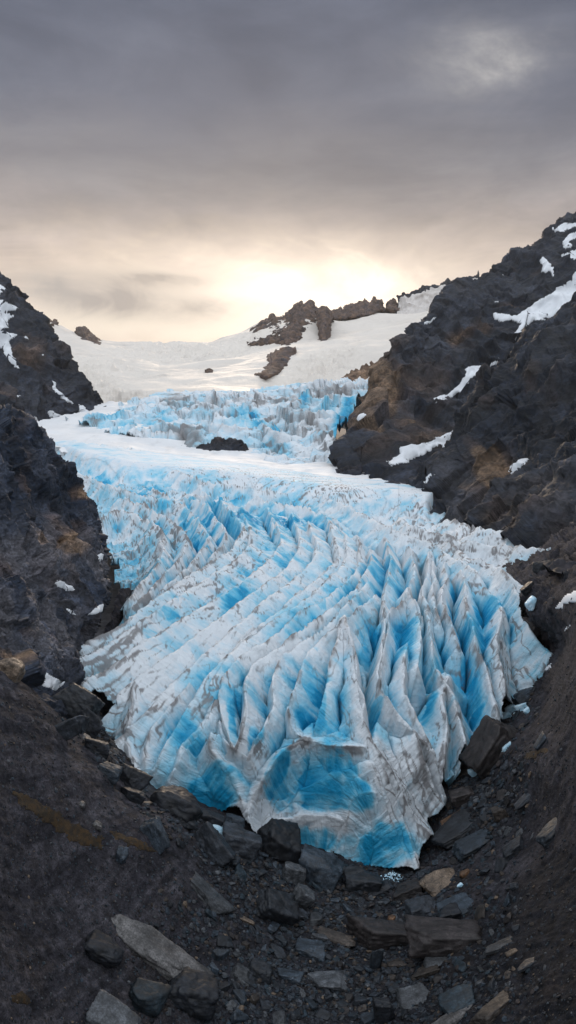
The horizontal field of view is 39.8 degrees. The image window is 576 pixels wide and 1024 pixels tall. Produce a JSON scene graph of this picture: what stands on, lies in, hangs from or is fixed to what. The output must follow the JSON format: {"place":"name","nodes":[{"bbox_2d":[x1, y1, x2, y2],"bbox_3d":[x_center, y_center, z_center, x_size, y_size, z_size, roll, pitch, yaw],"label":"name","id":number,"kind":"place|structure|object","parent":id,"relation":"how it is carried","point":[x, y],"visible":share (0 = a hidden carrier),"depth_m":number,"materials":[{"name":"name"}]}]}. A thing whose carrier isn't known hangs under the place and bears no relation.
{"place":"outdoors","nodes":[
{"label":"outdoors","id":0,"kind":"place"},
{"bbox_2d":[0,272,105,420],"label":"mountain","id":1,"kind":"structure","parent":0,"point":[33,376],"depth_m":444.04,"materials":[{"name":"stone"}]},
{"bbox_2d":[0,285,18,367],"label":"snow patch","id":2,"kind":"object","parent":1,"relation":"on","point":[5,338],"visible":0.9,"depth_m":449.06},
{"bbox_2d":[0,403,112,719],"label":"rock wall","id":3,"kind":"structure","parent":0,"point":[51,534],"depth_m":86.21,"materials":[{"name":"stone"}]},
{"bbox_2d":[43,673,64,690],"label":"snow patch","id":4,"kind":"object","parent":3,"relation":"on","point":[51,681],"visible":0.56,"depth_m":68.71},
{"bbox_2d":[95,428,345,636],"bbox_3d":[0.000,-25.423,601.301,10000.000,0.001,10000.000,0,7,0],"label":"terrain","id":5,"kind":"structure","parent":0,"point":[105,619],"depth_m":211.97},
{"bbox_2d":[50,311,428,428],"bbox_3d":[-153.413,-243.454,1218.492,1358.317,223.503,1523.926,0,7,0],"label":"snowfield","id":6,"kind":"structure","parent":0,"point":[114,371],"depth_m":842.93,"materials":[{"name":"snow"}]},
{"bbox_2d":[74,326,100,344],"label":"rock outcrop","id":7,"kind":"object","parent":6,"relation":"on","point":[84,332],"visible":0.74,"depth_m":1317.89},
{"bbox_2d":[254,346,296,379],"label":"rock outcrop","id":8,"kind":"object","parent":6,"relation":"on","point":[279,359],"visible":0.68,"depth_m":732.06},
{"bbox_2d":[246,299,317,345],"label":"rock outcrop","id":9,"kind":"object","parent":6,"relation":"on","point":[296,315],"visible":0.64,"depth_m":1089.96,"materials":[{"name":"stone"}]},
{"bbox_2d":[315,306,334,340],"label":"rock outcrop","id":10,"kind":"object","parent":6,"relation":"on","point":[324,318],"visible":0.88,"depth_m":1020.47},
{"bbox_2d":[342,361,373,381],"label":"rock outcrop","id":11,"kind":"object","parent":6,"relation":"on","point":[362,372],"visible":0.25,"depth_m":606.24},
{"bbox_2d":[332,296,385,320],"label":"rock outcrop","id":12,"kind":"object","parent":6,"relation":"on","point":[360,309],"visible":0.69,"depth_m":1229.85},
{"bbox_2d":[385,298,399,313],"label":"rock outcrop","id":13,"kind":"object","parent":6,"relation":"on","point":[391,306],"visible":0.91,"depth_m":1248.36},
{"bbox_2d":[0,524,575,1023],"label":"ground","id":14,"kind":"structure","parent":0,"point":[562,544],"depth_m":52.14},
{"bbox_2d":[0,657,25,682],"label":"boulder","id":15,"kind":"object","parent":14,"relation":"on","point":[13,669],"visible":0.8,"depth_m":56.38,"materials":[{"name":"stone"}]},
{"bbox_2d":[11,991,30,1004],"bbox_3d":[-13.196,24.078,39.262,0.359,1.429,1.512,3,7,21],"label":"moss patch","id":16,"kind":"object","parent":14,"relation":"on","point":[21,997],"visible":1,"depth_m":39.20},
{"bbox_2d":[12,791,104,849],"bbox_3d":[-14.517,19.584,50.731,6.290,5.742,1.312,-6,9,-39],"label":"moss patch","id":17,"kind":"object","parent":14,"relation":"on","point":[79,834],"visible":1,"depth_m":50.77,"materials":[{"name":"plant"}]},
{"bbox_2d":[54,715,89,740],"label":"slate slab","id":18,"kind":"structure","parent":14,"relation":"on","point":[69,729],"depth_m":58.04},
{"bbox_2d":[51,682,104,717],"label":"boulder","id":19,"kind":"object","parent":14,"relation":"on","point":[75,698],"visible":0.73,"depth_m":68.32,"materials":[{"name":"stone"}]},
{"bbox_2d":[77,708,102,738],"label":"boulder","id":20,"kind":"object","parent":14,"relation":"on","point":[94,728],"visible":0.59,"depth_m":67.22,"materials":[{"name":"stone"}]},
{"bbox_2d":[84,737,109,758],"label":"boulder","id":21,"kind":"object","parent":14,"relation":"on","point":[99,747],"visible":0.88,"depth_m":61.28,"materials":[{"name":"stone"}]},
{"bbox_2d":[83,929,123,967],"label":"boulder","id":22,"kind":"object","parent":14,"relation":"on","point":[102,948],"visible":0.97,"depth_m":45.96,"materials":[{"name":"stone"}]},
{"bbox_2d":[97,691,114,709],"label":"boulder","id":23,"kind":"object","parent":14,"relation":"on","point":[109,704],"visible":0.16,"depth_m":82.75,"materials":[{"name":"stone"}]},
{"bbox_2d":[99,761,122,785],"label":"boulder","id":24,"kind":"object","parent":14,"relation":"on","point":[112,772],"visible":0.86,"depth_m":59.17,"materials":[{"name":"stone"}]},
{"bbox_2d":[85,989,142,1023],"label":"boulder","id":25,"kind":"object","parent":14,"relation":"on","point":[105,1007],"visible":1,"depth_m":42.70,"materials":[{"name":"stone"}]},
{"bbox_2d":[115,845,128,864],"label":"stone","id":26,"kind":"object","parent":14,"relation":"on","point":[121,855],"visible":1,"depth_m":52.54,"materials":[{"name":"stone"}]},
{"bbox_2d":[120,786,144,804],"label":"boulder","id":27,"kind":"object","parent":14,"relation":"on","point":[133,795],"visible":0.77,"depth_m":59.73,"materials":[{"name":"stone"}]},
{"bbox_2d":[110,831,156,851],"bbox_3d":[-10.482,22.709,54.511,3.422,2.474,1.062,-3,8,-23],"label":"moss patch","id":28,"kind":"object","parent":14,"relation":"on","point":[136,842],"visible":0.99,"depth_m":54.34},
{"bbox_2d":[120,763,152,790],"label":"boulder","id":29,"kind":"object","parent":14,"relation":"on","point":[134,778],"visible":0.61,"depth_m":62.12,"materials":[{"name":"stone"}]},
{"bbox_2d":[128,978,171,1017],"bbox_3d":[-8.052,27.660,45.295,2.462,1.499,1.792,20,8,-3],"label":"boulder","id":30,"kind":"object","parent":14,"relation":"on","point":[147,997],"visible":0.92,"depth_m":44.84,"materials":[{"name":"stone"}]},
{"bbox_2d":[139,816,170,854],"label":"boulder","id":31,"kind":"object","parent":14,"relation":"on","point":[153,830],"visible":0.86,"depth_m":55.72,"materials":[{"name":"stone"}]},
{"bbox_2d":[111,914,217,980],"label":"slate slab","id":32,"kind":"structure","parent":14,"relation":"on","point":[162,954],"depth_m":48.59,"materials":[{"name":"stone"}]},
{"bbox_2d":[150,785,202,822],"bbox_3d":[-8.834,23.300,63.113,4.392,2.540,3.436,23,-3,1],"label":"boulder","id":33,"kind":"object","parent":14,"relation":"on","point":[179,802],"visible":0.77,"depth_m":61.86,"materials":[{"name":"stone"}]},
{"bbox_2d":[177,817,195,829],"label":"boulder","id":34,"kind":"object","parent":14,"relation":"on","point":[191,825],"visible":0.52,"depth_m":61.49,"materials":[{"name":"stone"}]},
{"bbox_2d":[168,966,219,1020],"bbox_3d":[-5.778,28.607,47.453,3.306,2.050,2.769,17,8,-2],"label":"boulder","id":35,"kind":"object","parent":14,"relation":"on","point":[195,994],"visible":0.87,"depth_m":46.50,"materials":[{"name":"stone"}]},
{"bbox_2d":[200,809,224,826],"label":"boulder","id":36,"kind":"object","parent":14,"relation":"on","point":[211,817],"visible":0.62,"depth_m":66.19,"materials":[{"name":"stone"}]},
{"bbox_2d":[190,871,235,914],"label":"slate slab","id":37,"kind":"structure","parent":14,"relation":"on","point":[212,898],"depth_m":55.69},
{"bbox_2d":[194,821,235,866],"bbox_3d":[-5.751,25.713,61.154,2.682,3.559,2.268,-42,-15,11],"label":"boulder","id":38,"kind":"object","parent":14,"relation":"on","point":[210,839],"visible":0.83,"depth_m":60.20,"materials":[{"name":"stone"}]},
{"bbox_2d":[211,949,229,960],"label":"stone","id":39,"kind":"object","parent":14,"relation":"on","point":[219,954],"visible":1,"depth_m":52.00,"materials":[{"name":"stone"}]},
{"bbox_2d":[216,935,234,948],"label":"stone","id":40,"kind":"object","parent":14,"relation":"on","point":[224,941],"visible":1,"depth_m":53.34,"materials":[{"name":"stone"}]},
{"bbox_2d":[225,813,244,826],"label":"boulder","id":41,"kind":"object","parent":14,"relation":"on","point":[236,819],"visible":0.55,"depth_m":69.18,"materials":[{"name":"stone"}]},
{"bbox_2d":[230,1009,248,1023],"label":"stone","id":42,"kind":"object","parent":14,"relation":"on","point":[237,1015],"visible":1,"depth_m":47.63,"materials":[{"name":"stone"}]},
{"bbox_2d":[231,989,247,1004],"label":"stone","id":43,"kind":"object","parent":14,"relation":"on","point":[239,994],"visible":1,"depth_m":49.35,"materials":[{"name":"stone"}]},
{"bbox_2d":[230,963,249,986],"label":"boulder","id":44,"kind":"object","parent":14,"relation":"on","point":[240,972],"visible":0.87,"depth_m":51.00,"materials":[{"name":"stone"}]},
{"bbox_2d":[234,863,246,882],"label":"stone","id":45,"kind":"object","parent":14,"relation":"on","point":[240,872],"visible":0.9,"depth_m":60.36,"materials":[{"name":"stone"}]},
{"bbox_2d":[222,821,261,861],"bbox_3d":[-3.974,27.087,65.229,3.526,2.245,3.509,17,1,-5],"label":"boulder","id":46,"kind":"object","parent":14,"relation":"on","point":[241,841],"visible":0.73,"depth_m":63.94,"materials":[{"name":"stone"}]},
{"bbox_2d":[247,958,272,983],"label":"boulder","id":47,"kind":"object","parent":14,"relation":"on","point":[261,969],"visible":0.83,"depth_m":51.59,"materials":[{"name":"stone"}]},
{"bbox_2d":[267,920,280,933],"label":"stone","id":48,"kind":"object","parent":14,"relation":"on","point":[273,927],"visible":1,"depth_m":57.08,"materials":[{"name":"stone"}]},
{"bbox_2d":[256,888,299,924],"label":"boulder","id":49,"kind":"object","parent":14,"relation":"on","point":[279,907],"visible":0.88,"depth_m":58.19,"materials":[{"name":"stone"}]},
{"bbox_2d":[270,943,286,959],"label":"stone","id":50,"kind":"object","parent":14,"relation":"on","point":[278,952],"visible":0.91,"depth_m":54.75,"materials":[{"name":"stone"}]},
{"bbox_2d":[272,1009,285,1023],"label":"stone","id":51,"kind":"object","parent":14,"relation":"on","point":[280,1015],"visible":1,"depth_m":48.47,"materials":[{"name":"stone"}]},
{"bbox_2d":[257,818,301,863],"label":"boulder","id":52,"kind":"object","parent":14,"relation":"on","point":[281,839],"visible":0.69,"depth_m":66.60,"materials":[{"name":"stone"}]},
{"bbox_2d":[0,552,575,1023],"bbox_3d":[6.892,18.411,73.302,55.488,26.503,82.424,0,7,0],"label":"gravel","id":53,"kind":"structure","parent":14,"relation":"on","point":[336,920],"depth_m":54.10,"materials":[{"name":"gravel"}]},
{"bbox_2d":[277,968,303,983],"bbox_3d":[0.162,30.674,52.684,1.812,0.524,1.226,8,5,-1],"label":"slate slab","id":54,"kind":"object","parent":14,"relation":"on","point":[291,976],"depth_m":52.40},
{"bbox_2d":[282,861,305,884],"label":"boulder","id":55,"kind":"object","parent":14,"relation":"on","point":[295,873],"visible":0.77,"depth_m":63.73,"materials":[{"name":"stone"}]},
{"bbox_2d":[35,377,552,869],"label":"glacier","id":56,"kind":"object","parent":14,"relation":"on","point":[315,645],"visible":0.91,"depth_m":93.06,"materials":[{"name":"ice"}]},
{"bbox_2d":[196,437,248,450],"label":"rock outcrop","id":57,"kind":"object","parent":56,"relation":"on","point":[221,443],"visible":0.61,"depth_m":314.08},
{"bbox_2d":[292,883,315,909],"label":"boulder","id":58,"kind":"object","parent":14,"relation":"on","point":[305,896],"visible":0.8,"depth_m":60.42,"materials":[{"name":"stone"}]},
{"bbox_2d":[294,937,325,961],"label":"slate slab","id":59,"kind":"structure","parent":14,"relation":"on","point":[309,948],"depth_m":55.74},
{"bbox_2d":[310,912,322,926],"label":"stone","id":60,"kind":"object","parent":14,"relation":"on","point":[316,918],"visible":1,"depth_m":59.10,"materials":[{"name":"stone"}]},
{"bbox_2d":[299,843,343,890],"bbox_3d":[2.741,29.664,65.948,3.644,3.436,3.459,8,6,11],"label":"boulder","id":61,"kind":"object","parent":14,"relation":"on","point":[324,869],"visible":0.77,"depth_m":64.80,"materials":[{"name":"stone"}]},
{"bbox_2d":[314,1008,330,1020],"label":"stone","id":62,"kind":"object","parent":14,"relation":"on","point":[323,1014],"visible":1,"depth_m":49.34,"materials":[{"name":"stone"}]},
{"bbox_2d":[307,970,348,991],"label":"slate slab","id":63,"kind":"structure","parent":14,"relation":"on","point":[334,980],"depth_m":52.45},
{"bbox_2d":[317,926,355,946],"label":"slate slab","id":64,"kind":"structure","parent":14,"relation":"on","point":[335,937],"depth_m":57.49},
{"bbox_2d":[343,866,382,892],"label":"boulder","id":65,"kind":"object","parent":14,"relation":"on","point":[356,878],"visible":0.73,"depth_m":64.31,"materials":[{"name":"stone"}]},
{"bbox_2d":[360,1012,374,1023],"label":"stone","id":66,"kind":"object","parent":14,"relation":"on","point":[367,1018],"visible":0.91,"depth_m":48.54,"materials":[{"name":"stone"}]},
{"bbox_2d":[369,948,383,968],"bbox_3d":[6.071,30.581,54.405,0.899,1.696,0.426,7,3,0],"label":"slate slab","id":67,"kind":"object","parent":14,"relation":"on","point":[376,958],"depth_m":54.22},
{"bbox_2d":[345,915,408,950],"bbox_3d":[6.865,30.526,57.549,5.548,1.977,2.449,-3,3,5],"label":"boulder","id":68,"kind":"object","parent":14,"relation":"on","point":[370,933],"visible":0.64,"depth_m":56.93,"materials":[{"name":"stone"}]},
{"bbox_2d":[367,879,394,897],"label":"slate slab","id":69,"kind":"structure","parent":14,"relation":"on","point":[387,885],"depth_m":64.18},
{"bbox_2d":[372,997,395,1023],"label":"slate slab","id":70,"kind":"object","parent":14,"relation":"on","point":[383,1011],"depth_m":48.32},
{"bbox_2d":[387,958,407,968],"bbox_3d":[7.493,30.899,54.407,1.534,0.452,1.012,-9,2,0],"label":"slate slab","id":71,"kind":"object","parent":14,"relation":"on","point":[396,962],"depth_m":54.20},
{"bbox_2d":[393,878,422,900],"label":"boulder","id":72,"kind":"object","parent":14,"relation":"on","point":[408,889],"visible":0.88,"depth_m":62.80,"materials":[{"name":"stone"}]},
{"bbox_2d":[396,982,428,1008],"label":"slate slab","id":73,"kind":"structure","parent":14,"relation":"on","point":[408,996],"depth_m":49.85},
{"bbox_2d":[405,895,435,916],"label":"boulder","id":74,"kind":"object","parent":14,"relation":"on","point":[421,905],"visible":0.73,"depth_m":59.92,"materials":[{"name":"stone"}]},
{"bbox_2d":[413,965,439,979],"bbox_3d":[8.994,29.941,51.851,1.808,0.462,0.927,-16,0,0],"label":"slate slab","id":75,"kind":"object","parent":14,"relation":"on","point":[423,972],"depth_m":51.53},
{"bbox_2d":[423,957,447,967],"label":"slate slab","id":76,"kind":"structure","parent":14,"relation":"on","point":[430,961],"depth_m":52.27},
{"bbox_2d":[419,868,454,896],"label":"slate slab","id":77,"kind":"structure","parent":14,"relation":"on","point":[433,883],"depth_m":62.87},
{"bbox_2d":[403,914,482,958],"bbox_3d":[10.502,28.949,53.599,5.576,2.465,2.866,-4,0,14],"label":"boulder","id":78,"kind":"object","parent":14,"relation":"on","point":[434,937],"visible":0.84,"depth_m":52.91,"materials":[{"name":"stone"}]},
{"bbox_2d":[436,902,461,919],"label":"boulder","id":79,"kind":"object","parent":14,"relation":"on","point":[451,910],"visible":0.6,"depth_m":56.30,"materials":[{"name":"stone"}]},
{"bbox_2d":[426,809,475,848],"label":"slate slab","id":80,"kind":"structure","parent":14,"relation":"on","point":[451,830],"depth_m":68.69,"materials":[{"name":"stone"}]},
{"bbox_2d":[432,1004,472,1023],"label":"slate slab","id":81,"kind":"structure","parent":14,"relation":"on","point":[453,1018],"depth_m":45.73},
{"bbox_2d":[436,892,473,914],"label":"slate slab","id":82,"kind":"structure","parent":14,"relation":"on","point":[463,900],"depth_m":58.17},
{"bbox_2d":[438,983,474,1014],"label":"slate slab","id":83,"kind":"structure","parent":14,"relation":"on","point":[456,998],"depth_m":46.84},
{"bbox_2d":[448,786,473,807],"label":"boulder","id":84,"kind":"object","parent":14,"relation":"on","point":[459,797],"visible":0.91,"depth_m":71.78,"materials":[{"name":"stone"}]},
{"bbox_2d":[454,957,467,971],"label":"stone","id":85,"kind":"object","parent":14,"relation":"on","point":[462,965],"visible":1,"depth_m":50.09,"materials":[{"name":"stone"}]},
{"bbox_2d":[452,827,489,862],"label":"slate slab","id":86,"kind":"structure","parent":14,"relation":"on","point":[465,848],"depth_m":64.83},
{"bbox_2d":[474,904,484,920],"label":"stone","id":87,"kind":"object","parent":14,"relation":"on","point":[480,911],"visible":0.96,"depth_m":55.07,"materials":[{"name":"stone"}]},
{"bbox_2d":[459,715,518,778],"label":"boulder","id":88,"kind":"object","parent":14,"relation":"on","point":[490,737],"visible":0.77,"depth_m":73.55,"materials":[{"name":"stone"}]},
{"bbox_2d":[469,990,509,1023],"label":"slate slab","id":89,"kind":"structure","parent":14,"relation":"on","point":[489,1012],"depth_m":43.85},
{"bbox_2d":[482,936,512,956],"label":"slate slab","id":90,"kind":"structure","parent":14,"relation":"on","point":[493,948],"depth_m":49.48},
{"bbox_2d":[490,806,507,821],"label":"boulder","id":91,"kind":"object","parent":14,"relation":"on","point":[498,813],"visible":1,"depth_m":65.50,"materials":[{"name":"stone"}]},
{"bbox_2d":[494,857,509,872],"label":"stone","id":92,"kind":"object","parent":14,"relation":"on","point":[501,863],"visible":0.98,"depth_m":59.44,"materials":[{"name":"stone"}]},
{"bbox_2d":[501,835,523,859],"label":"boulder","id":93,"kind":"object","parent":14,"relation":"on","point":[511,849],"visible":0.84,"depth_m":59.86,"materials":[{"name":"stone"}]},
{"bbox_2d":[511,687,532,704],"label":"boulder","id":94,"kind":"object","parent":14,"relation":"on","point":[521,696],"visible":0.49,"depth_m":84.90,"materials":[{"name":"stone"}]},
{"bbox_2d":[514,793,530,809],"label":"slate slab","id":95,"kind":"structure","parent":14,"relation":"on","point":[522,801],"depth_m":63.33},
{"bbox_2d":[517,957,534,973],"bbox_3d":[13.751,25.776,45.468,1.688,0.294,0.921,-28,-3,-2],"label":"slate slab","id":96,"kind":"object","parent":14,"relation":"on","point":[528,963],"depth_m":45.22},
{"bbox_2d":[520,581,533,596],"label":"boulder","id":97,"kind":"object","parent":14,"relation":"on","point":[525,589],"visible":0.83,"depth_m":93.49,"materials":[{"name":"stone"}]},
{"bbox_2d":[525,596,536,610],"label":"ice chunk","id":98,"kind":"object","parent":14,"relation":"on","point":[530,603],"visible":0.99,"depth_m":88.70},
{"bbox_2d":[522,616,540,636],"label":"boulder","id":99,"kind":"object","parent":14,"relation":"on","point":[535,630],"visible":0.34,"depth_m":90.64,"materials":[{"name":"stone"}]},
{"bbox_2d":[524,748,547,759],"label":"moss patch","id":100,"kind":"object","parent":14,"relation":"on","point":[534,756],"visible":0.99,"depth_m":65.04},
{"bbox_2d":[533,731,546,749],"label":"stone","id":101,"kind":"object","parent":14,"relation":"on","point":[540,741],"visible":1,"depth_m":65.02,"materials":[{"name":"stone"}]},
{"bbox_2d":[532,560,550,572],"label":"boulder","id":102,"kind":"object","parent":14,"relation":"on","point":[537,566],"visible":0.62,"depth_m":98.13,"materials":[{"name":"stone"}]},
{"bbox_2d":[536,817,556,848],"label":"slate slab","id":103,"kind":"structure","parent":14,"relation":"on","point":[545,836],"depth_m":55.44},
{"bbox_2d":[555,591,575,608],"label":"snow patch","id":104,"kind":"object","parent":14,"relation":"on","point":[566,599],"visible":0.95,"depth_m":77.03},
{"bbox_2d":[0,0,575,342],"label":"sky","id":105,"kind":"structure","parent":0,"point":[171,170],"materials":[{"name":"grey"}]},
{"bbox_2d":[396,271,478,313],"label":"snow ridge","id":106,"kind":"structure","parent":0,"point":[426,287],"depth_m":1259.90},
{"bbox_2d":[397,278,477,313],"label":"snow flutes","id":107,"kind":"object","parent":106,"relation":"on","point":[416,303],"visible":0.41,"depth_m":1246.29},
{"bbox_2d":[328,212,575,507],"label":"mountain","id":108,"kind":"structure","parent":0,"point":[415,370],"depth_m":362.55,"materials":[{"name":"stone"}]},
{"bbox_2d":[386,430,452,464],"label":"snow patch","id":109,"kind":"object","parent":108,"relation":"on","point":[410,452],"visible":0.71,"depth_m":262.77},
{"bbox_2d":[433,365,480,402],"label":"snow patch","id":110,"kind":"object","parent":108,"relation":"on","point":[471,371],"visible":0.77,"depth_m":356.76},
{"bbox_2d":[493,272,575,339],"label":"snow patch","id":111,"kind":"object","parent":108,"relation":"on","point":[550,305],"visible":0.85,"depth_m":427.91,"materials":[{"name":"snow"}]},
{"bbox_2d":[539,257,553,275],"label":"snow patch","id":112,"kind":"object","parent":108,"relation":"on","point":[546,264],"visible":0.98,"depth_m":450.98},
{"bbox_2d":[552,223,575,231],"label":"snow patch","id":113,"kind":"object","parent":108,"relation":"on","point":[563,227],"visible":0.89,"depth_m":505.57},
{"bbox_2d":[562,232,575,248],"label":"snow patch","id":114,"kind":"object","parent":108,"relation":"on","point":[569,237],"visible":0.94,"depth_m":482.10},
{"bbox_2d":[412,292,575,580],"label":"mountain","id":115,"kind":"structure","parent":0,"point":[520,403],"depth_m":189.53,"materials":[{"name":"stone"}]},
{"bbox_2d":[508,458,527,473],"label":"snow patch","id":116,"kind":"object","parent":115,"relation":"on","point":[514,466],"visible":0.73,"depth_m":174.97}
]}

